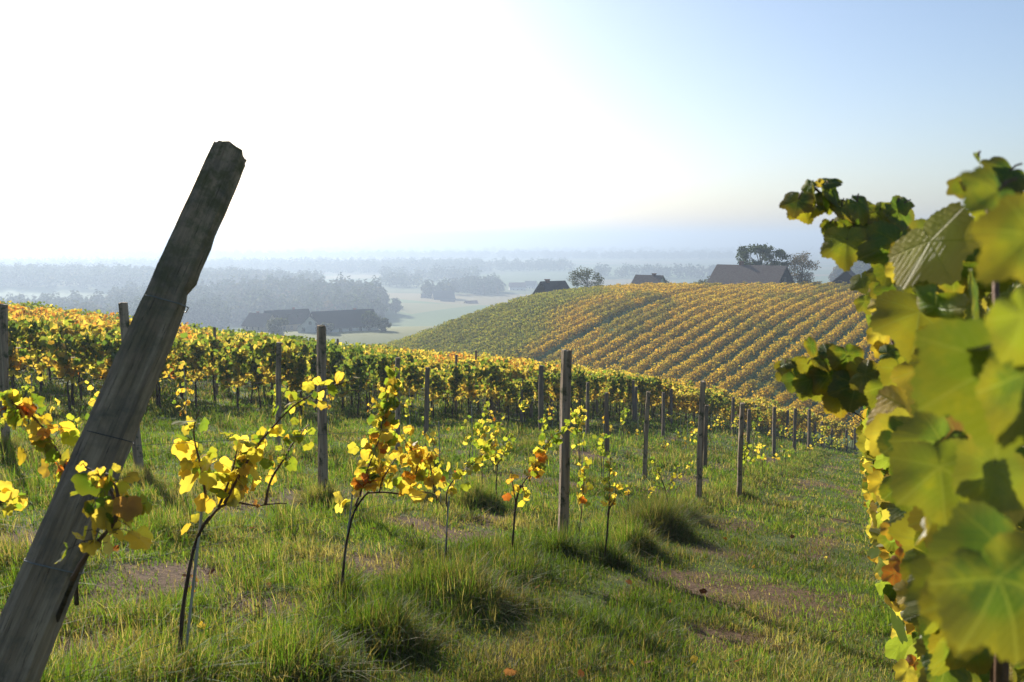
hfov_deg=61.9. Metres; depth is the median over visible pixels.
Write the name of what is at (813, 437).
young vine
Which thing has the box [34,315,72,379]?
grapevine
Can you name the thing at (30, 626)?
leaning post
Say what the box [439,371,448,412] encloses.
grapevine
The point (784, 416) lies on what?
grapevine
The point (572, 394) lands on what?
grapevine
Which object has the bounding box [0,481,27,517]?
young vine
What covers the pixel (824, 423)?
grapevine
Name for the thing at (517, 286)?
distant house
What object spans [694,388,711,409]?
grapevine
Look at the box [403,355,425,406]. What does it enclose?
grapevine
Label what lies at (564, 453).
wooden post
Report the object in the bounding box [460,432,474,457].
young vine
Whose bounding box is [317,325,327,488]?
wooden post
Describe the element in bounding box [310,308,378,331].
farmhouse
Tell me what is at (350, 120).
sky
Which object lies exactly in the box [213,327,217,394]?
trellis post
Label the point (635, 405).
wooden post
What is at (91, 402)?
young vine
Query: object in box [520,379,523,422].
wooden post
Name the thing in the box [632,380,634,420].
wooden post
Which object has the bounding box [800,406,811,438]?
grapevine
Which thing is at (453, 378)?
grapevine
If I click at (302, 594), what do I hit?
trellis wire
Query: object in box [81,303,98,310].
valley tree
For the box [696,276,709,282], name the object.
hedge tree
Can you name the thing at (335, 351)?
grapevine
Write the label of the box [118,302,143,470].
wooden post
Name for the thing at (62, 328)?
grapevine
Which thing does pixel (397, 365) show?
wooden post
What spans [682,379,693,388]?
grapevine
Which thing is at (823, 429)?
young vine
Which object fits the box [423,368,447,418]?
grapevine
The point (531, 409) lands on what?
wooden post
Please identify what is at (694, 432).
young vine
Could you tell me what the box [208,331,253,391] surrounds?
grapevine
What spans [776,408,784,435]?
grapevine
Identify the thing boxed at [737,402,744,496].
wooden post
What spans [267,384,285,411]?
young vine
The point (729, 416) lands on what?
grapevine
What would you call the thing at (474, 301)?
distant house
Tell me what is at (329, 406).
young vine
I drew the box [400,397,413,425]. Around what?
young vine
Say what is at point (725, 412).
grapevine
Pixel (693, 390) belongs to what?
grapevine
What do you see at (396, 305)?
valley tree
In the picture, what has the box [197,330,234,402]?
grapevine
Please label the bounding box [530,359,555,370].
grapevine
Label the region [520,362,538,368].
grapevine
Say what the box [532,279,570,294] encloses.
hill house
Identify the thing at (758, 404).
grapevine
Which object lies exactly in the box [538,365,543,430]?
wooden post
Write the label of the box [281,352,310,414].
grapevine
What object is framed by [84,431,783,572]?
trellis wire
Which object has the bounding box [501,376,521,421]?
grapevine
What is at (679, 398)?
grapevine
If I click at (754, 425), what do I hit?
young vine
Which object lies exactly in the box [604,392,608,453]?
wooden post
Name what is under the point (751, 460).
young vine
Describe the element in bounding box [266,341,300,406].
grapevine
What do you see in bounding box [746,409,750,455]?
wooden post
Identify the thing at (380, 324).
valley tree
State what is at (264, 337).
grapevine
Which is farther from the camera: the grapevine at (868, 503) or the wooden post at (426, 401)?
the wooden post at (426, 401)
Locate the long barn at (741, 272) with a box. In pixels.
[707,261,794,285]
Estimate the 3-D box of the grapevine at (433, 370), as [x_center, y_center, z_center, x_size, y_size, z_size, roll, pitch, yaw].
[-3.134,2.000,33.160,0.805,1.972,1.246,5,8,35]
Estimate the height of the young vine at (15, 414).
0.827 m
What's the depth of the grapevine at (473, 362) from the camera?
41.57 m
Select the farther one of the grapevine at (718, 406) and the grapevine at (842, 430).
the grapevine at (842, 430)
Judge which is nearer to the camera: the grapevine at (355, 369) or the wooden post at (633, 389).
the grapevine at (355, 369)
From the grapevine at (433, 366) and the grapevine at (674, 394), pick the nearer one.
the grapevine at (433, 366)
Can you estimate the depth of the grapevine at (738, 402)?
54.58 m
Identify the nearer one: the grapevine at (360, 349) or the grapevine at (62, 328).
the grapevine at (62, 328)
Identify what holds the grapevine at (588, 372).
on the ground at (416, 314)
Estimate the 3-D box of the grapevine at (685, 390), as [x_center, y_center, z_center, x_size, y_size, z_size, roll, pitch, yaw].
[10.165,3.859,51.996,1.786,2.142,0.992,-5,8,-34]
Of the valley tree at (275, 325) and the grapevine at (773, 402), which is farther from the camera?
the valley tree at (275, 325)
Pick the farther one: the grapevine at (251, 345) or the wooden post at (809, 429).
the wooden post at (809, 429)
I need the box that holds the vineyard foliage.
[0,281,1017,427]
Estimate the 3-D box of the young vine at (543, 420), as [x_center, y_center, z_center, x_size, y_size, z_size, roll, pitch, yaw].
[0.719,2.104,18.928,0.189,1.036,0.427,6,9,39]
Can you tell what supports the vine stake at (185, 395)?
on the ground at (416, 314)
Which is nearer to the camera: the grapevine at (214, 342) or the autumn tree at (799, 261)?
the grapevine at (214, 342)
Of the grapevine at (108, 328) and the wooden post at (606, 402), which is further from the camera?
the grapevine at (108, 328)
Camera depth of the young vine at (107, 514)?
1.92 m
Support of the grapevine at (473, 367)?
on the ground at (416, 314)
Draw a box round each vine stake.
[183,512,202,663]
[184,372,187,436]
[327,389,328,433]
[345,489,352,560]
[438,422,440,504]
[444,496,449,561]
[471,404,472,456]
[582,417,583,466]
[603,424,603,476]
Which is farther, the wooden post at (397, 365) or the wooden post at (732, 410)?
the wooden post at (732, 410)
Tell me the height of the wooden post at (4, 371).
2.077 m
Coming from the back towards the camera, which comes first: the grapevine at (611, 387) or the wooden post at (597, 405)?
the wooden post at (597, 405)
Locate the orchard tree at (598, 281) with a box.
[566,266,604,287]
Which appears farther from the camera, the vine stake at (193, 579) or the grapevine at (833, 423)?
the grapevine at (833, 423)
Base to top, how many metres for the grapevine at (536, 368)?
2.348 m
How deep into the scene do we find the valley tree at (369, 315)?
321.62 m
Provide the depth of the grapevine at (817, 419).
69.12 m
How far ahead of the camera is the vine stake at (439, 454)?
10.00 m
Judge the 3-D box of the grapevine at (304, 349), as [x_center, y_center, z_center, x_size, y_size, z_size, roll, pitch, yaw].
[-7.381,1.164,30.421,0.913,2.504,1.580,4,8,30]
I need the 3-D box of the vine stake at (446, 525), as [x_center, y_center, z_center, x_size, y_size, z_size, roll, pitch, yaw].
[-0.496,1.464,6.449,0.056,0.595,0.012,0,7,0]
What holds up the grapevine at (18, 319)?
on the ground at (416, 314)
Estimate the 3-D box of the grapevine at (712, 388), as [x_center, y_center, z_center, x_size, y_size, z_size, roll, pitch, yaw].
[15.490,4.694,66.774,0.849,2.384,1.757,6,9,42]
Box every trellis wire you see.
[53,440,780,681]
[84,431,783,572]
[136,403,792,445]
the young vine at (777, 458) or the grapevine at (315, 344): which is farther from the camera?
the grapevine at (315, 344)
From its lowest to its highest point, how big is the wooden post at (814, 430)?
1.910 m
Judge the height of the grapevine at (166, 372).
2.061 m
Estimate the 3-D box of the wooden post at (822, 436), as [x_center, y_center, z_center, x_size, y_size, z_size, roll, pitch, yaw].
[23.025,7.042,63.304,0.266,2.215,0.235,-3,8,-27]
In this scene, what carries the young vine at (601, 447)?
on the ground at (416, 314)
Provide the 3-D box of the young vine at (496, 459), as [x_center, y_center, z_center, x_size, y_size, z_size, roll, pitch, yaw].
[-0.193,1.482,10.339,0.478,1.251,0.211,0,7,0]
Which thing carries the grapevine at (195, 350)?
on the ground at (416, 314)
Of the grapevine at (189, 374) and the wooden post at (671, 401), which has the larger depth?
the wooden post at (671, 401)
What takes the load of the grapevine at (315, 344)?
on the ground at (416, 314)
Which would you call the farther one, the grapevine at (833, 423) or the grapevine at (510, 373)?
the grapevine at (833, 423)
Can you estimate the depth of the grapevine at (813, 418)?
68.24 m
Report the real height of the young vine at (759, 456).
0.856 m
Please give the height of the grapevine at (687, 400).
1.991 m
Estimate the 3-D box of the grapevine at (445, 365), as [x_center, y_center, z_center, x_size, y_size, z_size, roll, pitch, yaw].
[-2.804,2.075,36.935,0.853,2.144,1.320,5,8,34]
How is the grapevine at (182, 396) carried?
on the ground at (416, 314)
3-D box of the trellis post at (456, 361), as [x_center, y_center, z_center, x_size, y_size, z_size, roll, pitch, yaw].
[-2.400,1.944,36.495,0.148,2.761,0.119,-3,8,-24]
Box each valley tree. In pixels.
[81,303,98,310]
[266,317,289,334]
[321,322,333,333]
[361,310,381,328]
[374,317,391,330]
[388,298,403,312]
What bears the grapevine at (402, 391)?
on the ground at (416, 314)
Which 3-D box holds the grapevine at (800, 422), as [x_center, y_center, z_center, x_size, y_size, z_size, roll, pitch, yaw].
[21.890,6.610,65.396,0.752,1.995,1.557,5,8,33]
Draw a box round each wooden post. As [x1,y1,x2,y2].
[0,303,9,440]
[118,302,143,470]
[275,342,281,445]
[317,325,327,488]
[395,357,399,450]
[424,367,429,435]
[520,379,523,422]
[530,376,532,418]
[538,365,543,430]
[550,373,552,413]
[557,349,571,538]
[585,382,588,434]
[596,396,597,413]
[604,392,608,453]
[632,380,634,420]
[634,386,637,422]
[642,391,650,478]
[661,392,664,437]
[669,388,672,423]
[695,380,705,500]
[703,405,708,467]
[730,397,734,433]
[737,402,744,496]
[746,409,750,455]
[772,407,775,456]
[785,410,788,438]
[792,408,796,450]
[807,409,810,447]
[814,422,815,441]
[821,421,823,446]
[830,429,832,448]
[845,429,847,450]
[854,428,855,448]
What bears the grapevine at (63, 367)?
on the ground at (416, 314)
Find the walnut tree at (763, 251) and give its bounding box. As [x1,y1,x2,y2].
[736,243,792,268]
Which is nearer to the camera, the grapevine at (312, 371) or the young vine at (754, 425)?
the grapevine at (312, 371)
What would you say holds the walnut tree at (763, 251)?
on the ground at (416, 314)
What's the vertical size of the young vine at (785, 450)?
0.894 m
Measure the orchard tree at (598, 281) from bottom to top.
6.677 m
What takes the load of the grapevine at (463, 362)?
on the ground at (416, 314)
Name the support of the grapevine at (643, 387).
on the ground at (416, 314)
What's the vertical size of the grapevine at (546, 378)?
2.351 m
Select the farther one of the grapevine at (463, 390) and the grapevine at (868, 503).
the grapevine at (463, 390)
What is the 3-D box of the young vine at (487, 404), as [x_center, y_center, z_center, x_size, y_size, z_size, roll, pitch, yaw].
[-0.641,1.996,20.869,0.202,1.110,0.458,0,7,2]
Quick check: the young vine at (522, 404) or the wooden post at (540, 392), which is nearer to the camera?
the young vine at (522, 404)
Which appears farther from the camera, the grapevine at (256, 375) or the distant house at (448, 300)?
the distant house at (448, 300)
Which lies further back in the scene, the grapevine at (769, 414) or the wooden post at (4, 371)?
the grapevine at (769, 414)
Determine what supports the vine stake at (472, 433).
on the ground at (416, 314)
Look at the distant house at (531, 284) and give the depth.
1035.72 m
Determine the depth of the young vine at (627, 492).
10.53 m
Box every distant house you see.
[431,291,455,299]
[440,299,454,301]
[464,300,477,302]
[508,282,525,289]
[525,281,537,287]
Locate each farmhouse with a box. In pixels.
[241,311,275,331]
[264,307,309,330]
[298,315,319,332]
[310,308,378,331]
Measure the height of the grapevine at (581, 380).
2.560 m
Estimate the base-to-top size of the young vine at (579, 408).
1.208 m
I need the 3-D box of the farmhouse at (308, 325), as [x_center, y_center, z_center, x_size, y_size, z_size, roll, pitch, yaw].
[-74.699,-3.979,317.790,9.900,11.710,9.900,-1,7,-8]
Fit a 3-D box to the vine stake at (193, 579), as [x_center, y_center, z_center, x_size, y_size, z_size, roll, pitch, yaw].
[-1.354,1.056,3.619,0.135,0.818,0.012,0,7,0]
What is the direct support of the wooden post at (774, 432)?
on the ground at (416, 314)
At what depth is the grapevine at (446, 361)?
39.80 m
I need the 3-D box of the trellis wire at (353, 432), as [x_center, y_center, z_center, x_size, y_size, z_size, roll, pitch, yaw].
[5.484,1.833,19.746,0.670,7.266,36.732,3,7,21]
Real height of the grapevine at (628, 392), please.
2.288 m
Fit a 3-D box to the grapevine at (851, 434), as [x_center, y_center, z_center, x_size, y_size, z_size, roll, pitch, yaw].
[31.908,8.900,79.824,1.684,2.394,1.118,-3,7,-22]
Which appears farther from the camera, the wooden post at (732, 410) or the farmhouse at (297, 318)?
the farmhouse at (297, 318)
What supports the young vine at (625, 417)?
on the ground at (416, 314)
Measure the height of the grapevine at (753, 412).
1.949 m
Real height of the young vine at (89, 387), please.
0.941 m
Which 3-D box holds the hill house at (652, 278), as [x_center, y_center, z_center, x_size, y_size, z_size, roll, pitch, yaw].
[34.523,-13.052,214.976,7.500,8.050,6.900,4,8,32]
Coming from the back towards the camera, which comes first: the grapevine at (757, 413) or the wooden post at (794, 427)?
the grapevine at (757, 413)
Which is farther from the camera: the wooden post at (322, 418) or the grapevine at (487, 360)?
the grapevine at (487, 360)
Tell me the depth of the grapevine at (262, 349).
24.07 m
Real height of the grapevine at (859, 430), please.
2.320 m
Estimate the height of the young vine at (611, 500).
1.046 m
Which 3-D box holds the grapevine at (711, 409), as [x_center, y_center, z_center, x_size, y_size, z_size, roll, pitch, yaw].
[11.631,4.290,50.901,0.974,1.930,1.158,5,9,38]
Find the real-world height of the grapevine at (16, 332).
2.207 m
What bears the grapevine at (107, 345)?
on the ground at (416, 314)
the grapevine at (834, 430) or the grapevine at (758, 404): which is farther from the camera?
the grapevine at (834, 430)
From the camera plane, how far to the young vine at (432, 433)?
14.40 m
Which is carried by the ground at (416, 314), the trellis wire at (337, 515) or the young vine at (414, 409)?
the young vine at (414, 409)
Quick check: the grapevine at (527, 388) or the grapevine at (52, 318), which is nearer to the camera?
the grapevine at (52, 318)
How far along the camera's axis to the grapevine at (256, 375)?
26.08 m
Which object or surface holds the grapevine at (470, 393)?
on the ground at (416, 314)
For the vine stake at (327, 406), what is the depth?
18.38 m
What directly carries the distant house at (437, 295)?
on the ground at (416, 314)
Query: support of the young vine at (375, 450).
on the ground at (416, 314)
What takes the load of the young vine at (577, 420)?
on the ground at (416, 314)
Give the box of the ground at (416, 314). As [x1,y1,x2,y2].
[0,242,1019,681]
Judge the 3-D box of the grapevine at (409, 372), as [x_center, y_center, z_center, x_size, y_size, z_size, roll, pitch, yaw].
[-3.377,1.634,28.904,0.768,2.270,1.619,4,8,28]
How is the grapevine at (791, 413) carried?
on the ground at (416, 314)
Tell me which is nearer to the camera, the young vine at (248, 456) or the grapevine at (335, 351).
the young vine at (248, 456)
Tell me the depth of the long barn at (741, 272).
200.36 m
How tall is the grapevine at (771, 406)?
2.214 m
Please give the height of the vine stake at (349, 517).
0.758 m
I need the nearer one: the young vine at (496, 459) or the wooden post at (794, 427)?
the young vine at (496, 459)
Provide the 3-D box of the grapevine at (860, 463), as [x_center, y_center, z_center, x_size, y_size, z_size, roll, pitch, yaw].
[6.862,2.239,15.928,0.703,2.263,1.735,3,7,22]
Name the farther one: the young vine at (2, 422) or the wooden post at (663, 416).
the wooden post at (663, 416)
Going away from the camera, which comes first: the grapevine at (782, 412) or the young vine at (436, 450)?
the young vine at (436, 450)
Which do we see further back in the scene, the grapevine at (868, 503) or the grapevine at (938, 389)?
the grapevine at (868, 503)
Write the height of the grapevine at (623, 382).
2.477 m
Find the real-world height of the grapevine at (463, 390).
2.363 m
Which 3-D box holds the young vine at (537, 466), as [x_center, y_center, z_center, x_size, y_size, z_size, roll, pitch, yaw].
[0.206,1.264,7.019,0.581,1.262,0.178,0,7,0]
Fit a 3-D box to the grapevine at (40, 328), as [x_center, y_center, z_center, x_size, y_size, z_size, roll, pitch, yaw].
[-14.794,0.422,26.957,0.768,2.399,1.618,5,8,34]
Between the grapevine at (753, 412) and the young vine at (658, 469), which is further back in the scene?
the grapevine at (753, 412)
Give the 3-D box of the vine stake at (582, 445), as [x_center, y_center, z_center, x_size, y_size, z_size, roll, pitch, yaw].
[1.236,1.936,14.913,0.030,1.226,0.018,6,9,43]
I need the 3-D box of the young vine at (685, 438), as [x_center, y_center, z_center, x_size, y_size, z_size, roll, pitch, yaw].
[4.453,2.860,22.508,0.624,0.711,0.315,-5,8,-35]
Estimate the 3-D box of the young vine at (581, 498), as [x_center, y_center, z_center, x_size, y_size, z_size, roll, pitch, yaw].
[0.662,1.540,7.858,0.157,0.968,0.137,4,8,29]
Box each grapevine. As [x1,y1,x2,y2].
[8,313,36,358]
[8,316,55,388]
[13,328,56,393]
[23,320,60,386]
[28,330,105,411]
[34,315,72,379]
[46,319,103,406]
[51,355,88,398]
[74,333,120,388]
[84,319,130,333]
[88,327,120,338]
[88,338,117,386]
[156,335,188,405]
[157,332,187,410]
[168,338,202,399]
[170,339,209,406]
[179,340,196,396]
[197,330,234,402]
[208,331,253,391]
[213,344,250,410]
[235,332,275,393]
[240,351,268,409]
[241,341,264,403]
[253,331,296,405]
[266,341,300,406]
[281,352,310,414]
[298,339,316,405]
[306,352,342,410]
[310,338,331,376]
[326,339,358,410]
[334,349,380,416]
[341,342,364,405]
[346,352,387,413]
[365,352,398,396]
[369,355,386,394]
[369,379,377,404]
[374,353,407,397]
[391,351,414,396]
[394,362,416,409]
[400,357,426,418]
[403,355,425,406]
[420,367,444,412]
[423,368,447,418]
[426,356,453,401]
[428,363,439,372]
[434,363,449,406]
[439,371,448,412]
[441,362,474,419]
[443,357,469,402]
[457,363,480,414]
[457,366,491,420]
[463,356,496,409]
[466,357,483,398]
[472,363,501,415]
[480,356,508,419]
[489,372,511,415]
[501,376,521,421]
[503,365,531,416]
[516,374,537,421]
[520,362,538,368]
[527,363,549,406]
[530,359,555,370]
[532,371,555,405]
[545,370,578,422]
[546,366,560,406]
[559,379,575,402]
[571,366,588,417]
[576,370,592,406]
[583,370,605,417]
[598,371,610,409]
[603,377,623,418]
[604,370,627,416]
[623,376,644,418]
[635,377,660,416]
[645,376,667,418]
[652,380,676,419]
[660,382,682,420]
[673,392,683,421]
[677,387,689,416]
[679,385,697,419]
[680,392,693,423]
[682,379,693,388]
[688,390,705,423]
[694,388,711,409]
[708,392,724,422]
[708,397,714,425]
[709,385,718,390]
[717,389,727,417]
[719,397,736,427]
[726,403,739,420]
[731,399,746,429]
[739,399,755,428]
[746,408,756,427]
[752,399,763,414]
[752,407,760,430]
[756,395,767,401]
[756,399,767,429]
[757,411,768,429]
[766,404,775,429]
[766,408,780,427]
[768,399,777,406]
[773,151,1023,681]
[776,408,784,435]
[777,408,789,429]
[789,409,801,438]
[797,413,803,434]
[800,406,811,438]
[806,414,816,428]
[808,407,881,579]
[812,413,820,435]
[817,417,827,433]
[826,419,837,440]
[830,420,838,436]
[832,421,869,513]
[834,427,841,443]
[838,421,845,439]
[840,424,853,442]
[848,412,870,507]
[848,423,858,445]
[854,406,907,638]
[859,461,865,510]
[862,474,872,562]
[867,360,902,619]
[869,519,1023,661]
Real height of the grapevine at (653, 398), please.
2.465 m
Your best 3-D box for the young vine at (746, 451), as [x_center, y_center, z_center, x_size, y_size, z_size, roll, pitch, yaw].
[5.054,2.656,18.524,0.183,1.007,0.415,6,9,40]
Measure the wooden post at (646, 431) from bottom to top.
2.023 m
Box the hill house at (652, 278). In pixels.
[631,273,666,283]
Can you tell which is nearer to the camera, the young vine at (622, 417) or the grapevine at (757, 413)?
the young vine at (622, 417)
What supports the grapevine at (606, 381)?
on the ground at (416, 314)
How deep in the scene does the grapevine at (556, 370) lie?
43.74 m
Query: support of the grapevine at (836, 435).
on the ground at (416, 314)
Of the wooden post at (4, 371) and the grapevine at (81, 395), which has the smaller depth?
the wooden post at (4, 371)
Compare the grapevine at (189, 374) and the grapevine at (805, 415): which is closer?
the grapevine at (189, 374)
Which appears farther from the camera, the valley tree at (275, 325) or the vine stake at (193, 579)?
the valley tree at (275, 325)
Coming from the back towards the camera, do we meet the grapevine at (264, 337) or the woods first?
the woods
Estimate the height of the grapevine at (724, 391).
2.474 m
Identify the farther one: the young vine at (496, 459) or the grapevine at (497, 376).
the grapevine at (497, 376)
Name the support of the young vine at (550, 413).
on the ground at (416, 314)
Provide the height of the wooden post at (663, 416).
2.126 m
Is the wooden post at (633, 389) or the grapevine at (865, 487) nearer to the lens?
the grapevine at (865, 487)
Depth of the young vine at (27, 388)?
14.40 m
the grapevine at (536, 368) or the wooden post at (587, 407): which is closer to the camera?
the wooden post at (587, 407)
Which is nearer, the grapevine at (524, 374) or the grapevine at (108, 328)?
the grapevine at (108, 328)
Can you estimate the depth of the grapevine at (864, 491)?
13.59 m
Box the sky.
[0,0,1023,241]
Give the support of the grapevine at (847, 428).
on the ground at (416, 314)
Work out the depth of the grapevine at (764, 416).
58.46 m
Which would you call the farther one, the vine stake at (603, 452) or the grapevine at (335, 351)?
the grapevine at (335, 351)
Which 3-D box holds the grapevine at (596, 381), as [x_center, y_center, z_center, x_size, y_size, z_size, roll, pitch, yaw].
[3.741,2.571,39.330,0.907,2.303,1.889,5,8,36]
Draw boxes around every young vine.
[0,388,79,605]
[0,417,5,459]
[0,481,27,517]
[20,373,37,423]
[43,391,98,427]
[54,461,152,621]
[75,380,101,398]
[169,381,193,424]
[171,371,358,674]
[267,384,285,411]
[314,395,333,408]
[333,366,445,590]
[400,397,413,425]
[405,395,416,421]
[422,427,449,464]
[426,441,448,501]
[438,438,494,559]
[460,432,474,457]
[461,415,470,439]
[472,419,491,483]
[476,412,515,507]
[482,401,489,422]
[502,419,572,548]
[517,392,534,435]
[538,414,551,448]
[547,405,554,427]
[570,405,583,429]
[571,408,586,480]
[576,457,592,536]
[592,428,610,474]
[601,455,622,559]
[620,408,628,443]
[620,408,629,435]
[622,483,631,499]
[647,453,692,500]
[670,437,690,449]
[691,426,697,442]
[743,442,751,476]
[746,446,768,474]
[751,417,761,447]
[754,440,766,469]
[772,453,782,462]
[780,443,790,464]
[812,434,817,450]
[820,426,825,448]
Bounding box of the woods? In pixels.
[0,216,973,328]
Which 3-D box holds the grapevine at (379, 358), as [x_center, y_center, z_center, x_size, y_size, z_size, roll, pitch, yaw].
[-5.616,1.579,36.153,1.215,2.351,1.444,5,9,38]
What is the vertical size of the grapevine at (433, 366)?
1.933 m
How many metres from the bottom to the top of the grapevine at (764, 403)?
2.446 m
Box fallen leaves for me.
[113,431,844,676]
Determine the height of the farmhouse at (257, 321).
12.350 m
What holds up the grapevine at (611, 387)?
on the ground at (416, 314)
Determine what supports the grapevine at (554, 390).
on the ground at (416, 314)
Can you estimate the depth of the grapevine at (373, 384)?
30.66 m
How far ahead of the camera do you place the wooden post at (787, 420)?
62.34 m
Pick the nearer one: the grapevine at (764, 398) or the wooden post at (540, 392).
the wooden post at (540, 392)
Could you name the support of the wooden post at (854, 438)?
on the ground at (416, 314)
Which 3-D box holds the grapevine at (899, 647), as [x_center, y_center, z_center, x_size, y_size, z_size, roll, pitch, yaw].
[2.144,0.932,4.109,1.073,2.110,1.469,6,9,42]
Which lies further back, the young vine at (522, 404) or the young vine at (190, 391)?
the young vine at (522, 404)
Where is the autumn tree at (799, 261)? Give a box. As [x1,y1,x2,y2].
[787,251,820,282]
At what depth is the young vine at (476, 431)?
11.11 m
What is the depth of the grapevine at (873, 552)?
6.91 m
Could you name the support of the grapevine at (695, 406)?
on the ground at (416, 314)
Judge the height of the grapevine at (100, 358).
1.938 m
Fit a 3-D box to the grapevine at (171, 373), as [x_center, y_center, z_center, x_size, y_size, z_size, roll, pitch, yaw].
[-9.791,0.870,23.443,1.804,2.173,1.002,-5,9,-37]
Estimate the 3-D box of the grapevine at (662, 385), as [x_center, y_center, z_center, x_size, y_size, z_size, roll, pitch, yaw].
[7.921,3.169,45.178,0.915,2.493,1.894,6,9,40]
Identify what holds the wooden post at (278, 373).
on the ground at (416, 314)
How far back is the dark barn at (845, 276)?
193.85 m
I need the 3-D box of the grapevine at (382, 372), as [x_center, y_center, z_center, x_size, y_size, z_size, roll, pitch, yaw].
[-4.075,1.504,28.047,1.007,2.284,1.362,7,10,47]
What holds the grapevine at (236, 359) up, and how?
on the ground at (416, 314)
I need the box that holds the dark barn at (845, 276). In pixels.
[832,269,855,283]
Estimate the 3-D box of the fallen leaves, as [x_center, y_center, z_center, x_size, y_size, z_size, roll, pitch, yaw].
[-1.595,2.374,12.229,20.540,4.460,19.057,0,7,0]
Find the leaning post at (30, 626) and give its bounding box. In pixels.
[0,140,246,681]
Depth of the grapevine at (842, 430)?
75.53 m
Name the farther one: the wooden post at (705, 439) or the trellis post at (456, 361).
the trellis post at (456, 361)
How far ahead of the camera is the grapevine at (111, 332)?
26.75 m
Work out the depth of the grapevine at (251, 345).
28.31 m
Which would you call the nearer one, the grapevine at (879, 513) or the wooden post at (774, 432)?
the grapevine at (879, 513)
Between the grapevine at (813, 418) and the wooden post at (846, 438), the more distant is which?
the grapevine at (813, 418)
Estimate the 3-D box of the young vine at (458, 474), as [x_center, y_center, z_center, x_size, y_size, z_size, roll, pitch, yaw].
[-0.345,1.249,6.442,0.452,1.086,0.223,2,7,15]
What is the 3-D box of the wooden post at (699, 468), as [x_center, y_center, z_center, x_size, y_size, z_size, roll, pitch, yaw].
[3.036,1.773,13.762,0.135,2.297,0.123,4,8,28]
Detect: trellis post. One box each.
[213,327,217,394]
[454,354,457,411]
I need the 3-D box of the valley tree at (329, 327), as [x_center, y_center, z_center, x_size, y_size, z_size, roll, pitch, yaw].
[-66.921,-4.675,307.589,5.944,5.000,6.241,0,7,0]
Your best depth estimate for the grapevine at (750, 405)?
55.66 m
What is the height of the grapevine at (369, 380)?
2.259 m
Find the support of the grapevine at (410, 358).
on the ground at (416, 314)
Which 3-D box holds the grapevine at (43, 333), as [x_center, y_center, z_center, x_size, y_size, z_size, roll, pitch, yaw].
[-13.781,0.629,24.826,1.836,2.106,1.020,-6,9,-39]
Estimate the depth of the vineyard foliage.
144.88 m
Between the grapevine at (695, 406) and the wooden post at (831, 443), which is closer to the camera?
the grapevine at (695, 406)
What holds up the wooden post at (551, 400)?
on the ground at (416, 314)
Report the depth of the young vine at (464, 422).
20.11 m

